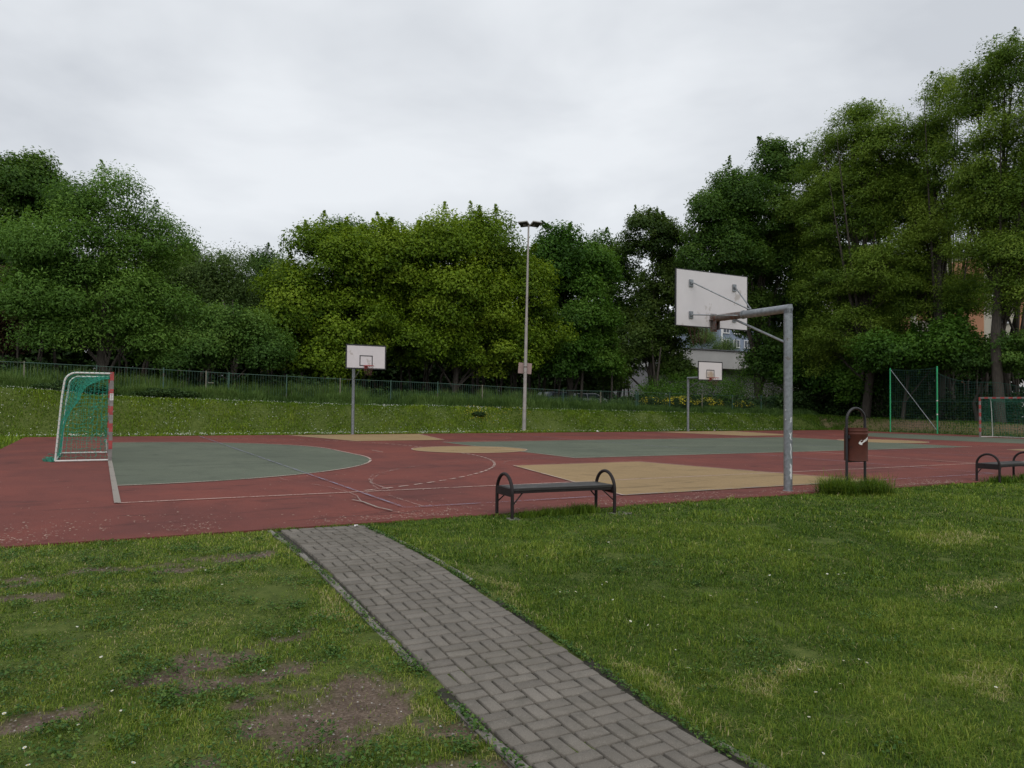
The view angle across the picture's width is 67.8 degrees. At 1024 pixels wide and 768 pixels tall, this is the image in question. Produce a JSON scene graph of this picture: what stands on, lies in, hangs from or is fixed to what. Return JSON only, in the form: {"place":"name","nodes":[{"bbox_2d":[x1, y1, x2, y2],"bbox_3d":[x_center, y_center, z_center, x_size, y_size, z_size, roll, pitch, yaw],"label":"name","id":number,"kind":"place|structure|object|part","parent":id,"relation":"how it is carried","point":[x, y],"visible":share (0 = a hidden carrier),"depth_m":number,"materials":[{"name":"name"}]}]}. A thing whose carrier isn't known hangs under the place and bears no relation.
{"place":"outdoors","nodes":[
{"label":"outdoors","id":0,"kind":"place"},
{"bbox_2d":[0,365,819,414],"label":"tall grass","id":1,"kind":"structure","parent":0,"point":[323,395],"depth_m":40.60,"materials":[{"name":"green plant"}]},
{"bbox_2d":[0,388,1023,767],"bbox_3d":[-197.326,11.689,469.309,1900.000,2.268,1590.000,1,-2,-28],"label":"ground","id":2,"kind":"structure","parent":0,"point":[274,592],"depth_m":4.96,"materials":[{"name":"green plant"}]},
{"bbox_2d":[0,262,47,367],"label":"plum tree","id":3,"kind":"object","parent":2,"relation":"on","point":[3,334],"visible":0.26,"depth_m":40.53,"materials":[{"name":"green plant"}]},
{"bbox_2d":[0,146,80,254],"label":"broadleaf tree","id":4,"kind":"object","parent":2,"relation":"on","point":[19,178],"visible":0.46,"depth_m":47.89,"materials":[{"name":"green plant"}]},
{"bbox_2d":[29,380,117,393],"bbox_3d":[-19.141,0.163,33.190,2.761,0.689,2.899,0,-2,21],"label":"shrub","id":5,"kind":"object","parent":2,"relation":"on","point":[57,384],"visible":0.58,"depth_m":32.63,"materials":[{"name":"green plant"}]},
{"bbox_2d":[0,159,210,372],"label":"ash tree","id":6,"kind":"object","parent":2,"relation":"on","point":[64,298],"visible":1,"depth_m":37.67,"materials":[{"name":"green plant"}]},
{"bbox_2d":[130,387,199,399],"bbox_3d":[-15.942,0.462,35.094,3.027,0.643,2.083,1,-2,-28],"label":"shrub","id":7,"kind":"object","parent":2,"relation":"on","point":[167,393],"visible":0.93,"depth_m":34.51,"materials":[{"name":"green plant"}]},
{"bbox_2d":[141,232,268,385],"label":"willow tree","id":8,"kind":"object","parent":2,"relation":"on","point":[203,274],"visible":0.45,"depth_m":47.82,"materials":[{"name":"green plant"}]},
{"bbox_2d":[150,299,301,387],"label":"hawthorn tree","id":9,"kind":"object","parent":2,"relation":"on","point":[220,334],"visible":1,"depth_m":39.62,"materials":[{"name":"green plant"}]},
{"bbox_2d":[241,242,282,275],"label":"broadleaf tree","id":10,"kind":"object","parent":2,"relation":"on","point":[265,255],"visible":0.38,"depth_m":68.87,"materials":[{"name":"green plant"}]},
{"bbox_2d":[0,551,551,767],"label":"pebbles","id":11,"kind":"object","parent":2,"relation":"on","point":[265,673],"visible":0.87,"depth_m":4.00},
{"bbox_2d":[265,248,323,277],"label":"willow tree","id":12,"kind":"object","parent":2,"relation":"on","point":[282,257],"visible":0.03,"depth_m":67.91,"materials":[{"name":"green plant"}]},
{"bbox_2d":[0,361,636,405],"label":"railing fence","id":13,"kind":"object","parent":2,"relation":"on","point":[286,376],"visible":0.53,"depth_m":38.82,"materials":[{"name":"grey metal"}]},
{"bbox_2d":[242,210,409,385],"bbox_3d":[-11.086,-4.393,46.159,10.655,12.168,7.728,1,-2,-28],"label":"maple tree","id":14,"kind":"object","parent":2,"relation":"on","point":[317,313],"visible":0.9,"depth_m":44.78,"materials":[{"name":"green plant"}]},
{"bbox_2d":[318,214,370,255],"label":"broadleaf tree","id":15,"kind":"object","parent":2,"relation":"on","point":[352,224],"visible":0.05,"depth_m":58.09,"materials":[{"name":"green plant"}]},
{"bbox_2d":[0,386,800,435],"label":"clover flowers","id":16,"kind":"object","parent":2,"relation":"on","point":[325,431],"visible":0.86,"depth_m":35.35,"materials":[{"name":"white plant"}]},
{"bbox_2d":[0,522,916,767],"bbox_3d":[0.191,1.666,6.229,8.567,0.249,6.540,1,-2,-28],"label":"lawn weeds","id":17,"kind":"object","parent":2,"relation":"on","point":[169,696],"visible":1,"depth_m":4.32,"materials":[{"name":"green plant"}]},
{"bbox_2d":[355,200,581,392],"bbox_3d":[-2.724,-5.140,50.462,16.101,14.278,8.794,1,-2,-28],"label":"maple tree","id":18,"kind":"object","parent":2,"relation":"on","point":[485,279],"visible":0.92,"depth_m":48.62,"materials":[{"name":"green plant"}]},
{"bbox_2d":[472,411,485,416],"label":"shrub","id":19,"kind":"object","parent":2,"relation":"on","point":[478,413],"visible":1,"depth_m":40.39,"materials":[{"name":"green plant"}]},
{"bbox_2d":[464,405,548,431],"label":"buttercups","id":20,"kind":"object","parent":2,"relation":"on","point":[489,416],"visible":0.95,"depth_m":40.60,"materials":[{"name":"yellow plant"}]},
{"bbox_2d":[0,290,1019,422],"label":"wood stems","id":21,"kind":"object","parent":2,"relation":"on","point":[426,371],"visible":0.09,"depth_m":54.37,"materials":[{"name":"brown plant"}]},
{"bbox_2d":[0,387,1023,448],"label":"bank grass","id":22,"kind":"structure","parent":2,"relation":"on","point":[811,417],"depth_m":37.94,"materials":[{"name":"green plant"}]},
{"bbox_2d":[0,233,1023,418],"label":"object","id":23,"kind":"object","parent":2,"relation":"on","point":[389,373],"visible":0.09,"depth_m":56.69,"materials":[{"name":"green plant"}]},
{"bbox_2d":[0,355,1023,422],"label":"undergrowth","id":24,"kind":"object","parent":2,"relation":"on","point":[828,406],"visible":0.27,"depth_m":50.69,"materials":[{"name":"green plant"}]},
{"bbox_2d":[0,430,1023,548],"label":"court","id":25,"kind":"object","parent":2,"relation":"on","point":[37,494],"visible":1,"depth_m":13.21,"materials":[{"name":"red rubber"}]},
{"bbox_2d":[42,371,113,461],"bbox_3d":[-10.716,0.779,18.837,1.459,2.084,3.166,1,-2,-28],"label":"handball goal","id":26,"kind":"object","parent":25,"relation":"on","point":[110,398],"visible":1,"depth_m":17.78,"materials":[{"name":"grey metal"}]},
{"bbox_2d":[345,344,385,433],"bbox_3d":[-6.461,0.301,33.955,1.671,4.012,2.330,1,-2,-4],"label":"basketball hoop","id":27,"kind":"object","parent":25,"relation":"on","point":[365,357],"visible":1,"depth_m":33.47,"materials":[{"name":"metal"}]},
{"bbox_2d":[105,432,1017,509],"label":"court grey lines","id":28,"kind":"object","parent":25,"relation":"on","point":[116,495],"visible":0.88,"depth_m":12.66,"materials":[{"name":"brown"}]},
{"bbox_2d":[112,433,1023,485],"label":"court green zones","id":29,"kind":"object","parent":25,"relation":"on","point":[144,463],"visible":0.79,"depth_m":22.37,"materials":[{"name":"rubber"}]},
{"bbox_2d":[118,431,1023,502],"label":"court line marking","id":30,"kind":"object","parent":25,"relation":"on","point":[494,463],"visible":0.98,"depth_m":15.93,"materials":[{"name":"beige paint"}]},
{"bbox_2d":[200,431,1022,505],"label":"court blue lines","id":31,"kind":"object","parent":25,"relation":"on","point":[570,497],"visible":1,"depth_m":13.60,"materials":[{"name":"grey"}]},
{"bbox_2d":[292,431,1023,494],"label":"court sand zones","id":32,"kind":"object","parent":25,"relation":"on","point":[633,473],"visible":0.88,"depth_m":16.04,"materials":[{"name":"rubber"}]},
{"bbox_2d":[687,361,722,430],"bbox_3d":[11.120,0.753,43.478,1.671,4.012,2.330,1,-2,-4],"label":"basketball hoop","id":33,"kind":"object","parent":25,"relation":"on","point":[709,371],"visible":0.95,"depth_m":43.03,"materials":[{"name":"metal"}]},
{"bbox_2d":[675,268,792,490],"bbox_3d":[3.872,-0.155,13.990,1.671,4.012,2.330,1,-2,-4],"label":"basketball hoop","id":34,"kind":"object","parent":25,"relation":"on","point":[713,302],"visible":0.98,"depth_m":14.30,"materials":[{"name":"metal"}]},
{"bbox_2d":[889,366,1023,436],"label":"ball stop net","id":35,"kind":"object","parent":25,"relation":"on","point":[936,390],"visible":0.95,"depth_m":44.45,"materials":[{"name":"metal"}]},
{"bbox_2d":[979,397,1023,437],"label":"handball goal","id":36,"kind":"object","parent":25,"relation":"on","point":[991,414],"visible":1,"depth_m":39.53,"materials":[{"name":"white metal"}]},
{"bbox_2d":[272,527,755,767],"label":"path bedding","id":37,"kind":"object","parent":2,"relation":"on","point":[447,695],"visible":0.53,"depth_m":4.25,"materials":[{"name":"soil"}]},
{"bbox_2d":[269,525,769,767],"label":"path kerb","id":38,"kind":"structure","parent":2,"relation":"on","point":[481,733],"depth_m":4.62,"materials":[{"name":"concrete"}]},
{"bbox_2d":[518,221,541,430],"bbox_3d":[0.912,-3.123,41.073,1.338,11.322,0.676,1,-2,0],"label":"lamp post","id":39,"kind":"object","parent":2,"relation":"on","point":[525,368],"visible":0.96,"depth_m":41.03,"materials":[{"name":"metal"}]},
{"bbox_2d":[495,469,615,518],"bbox_3d":[0.581,1.444,9.962,1.532,0.620,0.513,1,-2,-25],"label":"park bench","id":40,"kind":"object","parent":2,"relation":"on","point":[511,490],"visible":0.89,"depth_m":9.84,"materials":[{"name":"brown metal"}]},
{"bbox_2d":[537,392,583,399],"bbox_3d":[3.676,1.349,58.798,4.310,1.460,1.800,2,-2,-32],"label":"parked car","id":41,"kind":"object","parent":2,"relation":"on","point":[554,393],"visible":0.02,"depth_m":57.75,"materials":[{"name":"silver metal"}]},
{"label":"windows","id":42,"kind":"part","parent":41,"relation":"part of","materials":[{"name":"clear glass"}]},
{"bbox_2d":[525,219,631,397],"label":"chestnut tree","id":43,"kind":"object","parent":2,"relation":"on","point":[585,268],"visible":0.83,"depth_m":55.91,"materials":[{"name":"green plant"}]},
{"bbox_2d":[574,393,606,400],"bbox_3d":[6.221,1.490,61.652,4.310,1.460,1.800,1,-2,-8],"label":"parked car","id":44,"kind":"object","parent":2,"relation":"on","point":[587,395],"visible":0.01,"depth_m":60.91,"materials":[{"name":"paint"}]},
{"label":"windows","id":45,"kind":"part","parent":44,"relation":"part of","materials":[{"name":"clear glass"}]},
{"bbox_2d":[573,227,650,397],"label":"broadleaf tree","id":46,"kind":"object","parent":2,"relation":"on","point":[620,293],"visible":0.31,"depth_m":65.49,"materials":[{"name":"green plant"}]},
{"bbox_2d":[585,204,703,393],"bbox_3d":[11.714,-6.061,63.066,12.925,17.691,6.430,1,-2,-28],"label":"oak tree","id":47,"kind":"object","parent":2,"relation":"on","point":[655,323],"visible":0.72,"depth_m":62.23,"materials":[{"name":"green plant"}]},
{"bbox_2d":[638,396,665,405],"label":"flowering shrub","id":48,"kind":"object","parent":2,"relation":"on","point":[643,401],"visible":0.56,"depth_m":50.64,"materials":[{"name":"green plant"}]},
{"bbox_2d":[629,379,686,401],"bbox_3d":[10.451,0.873,54.522,3.816,2.520,3.487,1,-2,-28],"label":"shrub","id":49,"kind":"object","parent":2,"relation":"on","point":[649,388],"visible":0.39,"depth_m":54.17,"materials":[{"name":"green plant"}]},
{"bbox_2d":[640,367,689,396],"bbox_3d":[12.482,0.505,61.688,4.417,3.819,3.663,1,-2,-28],"label":"shrub","id":50,"kind":"object","parent":2,"relation":"on","point":[668,379],"visible":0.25,"depth_m":61.46,"materials":[{"name":"green plant"}]},
{"bbox_2d":[662,395,697,408],"bbox_3d":[11.518,1.419,52.256,2.935,1.318,2.164,1,-2,-28],"label":"flowering shrub","id":51,"kind":"object","parent":2,"relation":"on","point":[678,400],"visible":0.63,"depth_m":51.67,"materials":[{"name":"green plant"}]},
{"bbox_2d":[613,348,798,400],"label":"wall","id":52,"kind":"structure","parent":2,"relation":"on","point":[728,359],"depth_m":89.30,"materials":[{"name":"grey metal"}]},
{"bbox_2d":[668,369,746,405],"bbox_3d":[14.633,0.523,57.133,6.207,3.560,4.803,1,-2,-28],"label":"shrub","id":53,"kind":"object","parent":2,"relation":"on","point":[708,388],"visible":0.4,"depth_m":56.47,"materials":[{"name":"green plant"}]},
{"bbox_2d":[637,391,781,409],"bbox_3d":[14.308,1.430,52.910,13.962,1.616,0.062,1,-2,-28],"label":"wire fence","id":54,"kind":"object","parent":2,"relation":"on","point":[732,404],"visible":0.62,"depth_m":52.85,"materials":[{"name":"metal"}]},
{"bbox_2d":[693,396,725,406],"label":"flowering shrub","id":55,"kind":"object","parent":2,"relation":"on","point":[708,401],"visible":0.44,"depth_m":53.13,"materials":[{"name":"green plant"}]},
{"bbox_2d":[686,327,740,350],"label":"bush","id":56,"kind":"object","parent":2,"relation":"on","point":[726,345],"visible":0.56,"depth_m":110.60,"materials":[{"name":"green plant"}]},
{"bbox_2d":[677,317,777,350],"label":"apartment block","id":57,"kind":"structure","parent":2,"relation":"on","point":[743,342],"depth_m":166.31,"materials":[{"name":"grey concrete"}]},
{"bbox_2d":[733,340,739,347],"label":"window","id":58,"kind":"structure","parent":57,"relation":"in","point":[736,344],"depth_m":166.35,"materials":[{"name":"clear glass"}]},
{"bbox_2d":[744,340,749,347],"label":"window","id":59,"kind":"structure","parent":57,"relation":"in","point":[745,341],"depth_m":167.68,"materials":[{"name":"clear glass"}]},
{"bbox_2d":[734,399,755,409],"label":"flowering shrub","id":60,"kind":"object","parent":2,"relation":"on","point":[745,404],"visible":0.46,"depth_m":55.08,"materials":[{"name":"green plant"}]},
{"bbox_2d":[672,133,832,398],"bbox_3d":[19.647,-8.859,60.582,15.794,23.328,8.641,1,-2,-28],"label":"broadleaf tree","id":61,"kind":"object","parent":2,"relation":"on","point":[731,210],"visible":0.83,"depth_m":59.16,"materials":[{"name":"green plant"}]},
{"bbox_2d":[713,369,794,401],"bbox_3d":[19.932,0.466,61.728,6.381,4.073,5.777,1,-2,-28],"label":"shrub","id":62,"kind":"object","parent":2,"relation":"on","point":[739,380],"visible":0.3,"depth_m":60.48,"materials":[{"name":"green plant"}]},
{"bbox_2d":[768,354,901,409],"bbox_3d":[24.322,0.148,56.970,6.584,5.216,9.423,1,-2,-28],"label":"shrub","id":63,"kind":"object","parent":2,"relation":"on","point":[846,378],"visible":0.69,"depth_m":55.33,"materials":[{"name":"green plant"}]},
{"bbox_2d":[765,97,945,417],"bbox_3d":[24.113,-8.944,55.302,8.154,23.495,13.259,1,-2,-28],"label":"locust tree","id":64,"kind":"object","parent":2,"relation":"on","point":[826,199],"visible":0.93,"depth_m":53.51,"materials":[{"name":"green plant"}]},
{"bbox_2d":[844,407,867,481],"bbox_3d":[5.792,1.123,12.824,0.377,1.471,0.377,0,-2,24],"label":"litter bin","id":65,"kind":"object","parent":2,"relation":"on","point":[855,444],"visible":0.98,"depth_m":12.70,"materials":[{"name":"metal"}]},
{"bbox_2d":[783,155,939,409],"bbox_3d":[29.092,-7.729,62.873,8.403,21.395,14.712,1,-2,-28],"label":"broadleaf tree","id":66,"kind":"object","parent":2,"relation":"on","point":[903,222],"depth_m":60.10,"materials":[{"name":"green plant"}]},
{"bbox_2d":[844,307,990,418],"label":"chestnut tree","id":67,"kind":"object","parent":2,"relation":"on","point":[909,352],"visible":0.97,"depth_m":48.05,"materials":[{"name":"green plant"}]},
{"bbox_2d":[828,254,1023,340],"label":"apartment block","id":68,"kind":"structure","parent":2,"relation":"on","point":[983,324],"depth_m":81.73,"materials":[{"name":"orange concrete"}]},
{"bbox_2d":[869,66,995,419],"bbox_3d":[28.714,-9.281,51.637,6.447,24.197,8.166,1,-2,-28],"label":"locust tree","id":69,"kind":"object","parent":2,"relation":"on","point":[944,296],"visible":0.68,"depth_m":50.76,"materials":[{"name":"green plant"}]},
{"bbox_2d":[896,191,1013,417],"bbox_3d":[32.925,-6.696,57.533,5.860,19.330,9.108,1,-2,-28],"label":"locust tree","id":70,"kind":"object","parent":2,"relation":"on","point":[950,272],"visible":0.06,"depth_m":56.64,"materials":[{"name":"green plant"}]},
{"bbox_2d":[933,27,1023,422],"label":"locust tree","id":71,"kind":"object","parent":2,"relation":"on","point":[996,205],"visible":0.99,"depth_m":45.08,"materials":[{"name":"green plant"}]},
{"bbox_2d":[936,328,1023,421],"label":"hawthorn tree","id":72,"kind":"object","parent":2,"relation":"on","point":[1012,353],"visible":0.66,"depth_m":45.80,"materials":[{"name":"green plant"}]},
{"bbox_2d":[975,451,1023,482],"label":"park bench","id":73,"kind":"object","parent":2,"relation":"on","point":[998,465],"visible":0.91,"depth_m":15.02,"materials":[{"name":"grey metal"}]},
{"bbox_2d":[983,218,1023,420],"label":"locust tree","id":74,"kind":"object","parent":2,"relation":"on","point":[1015,323],"visible":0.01,"depth_m":51.33,"materials":[{"name":"green plant"}]},
{"bbox_2d":[0,0,1023,375],"label":"sky","id":75,"kind":"structure","parent":0,"point":[250,119],"materials":[{"name":"white"}]},
{"bbox_2d":[281,525,743,767],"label":"path","id":76,"kind":"structure","parent":0,"point":[471,632],"depth_m":4.52,"materials":[{"name":"grey brick"}]}
]}

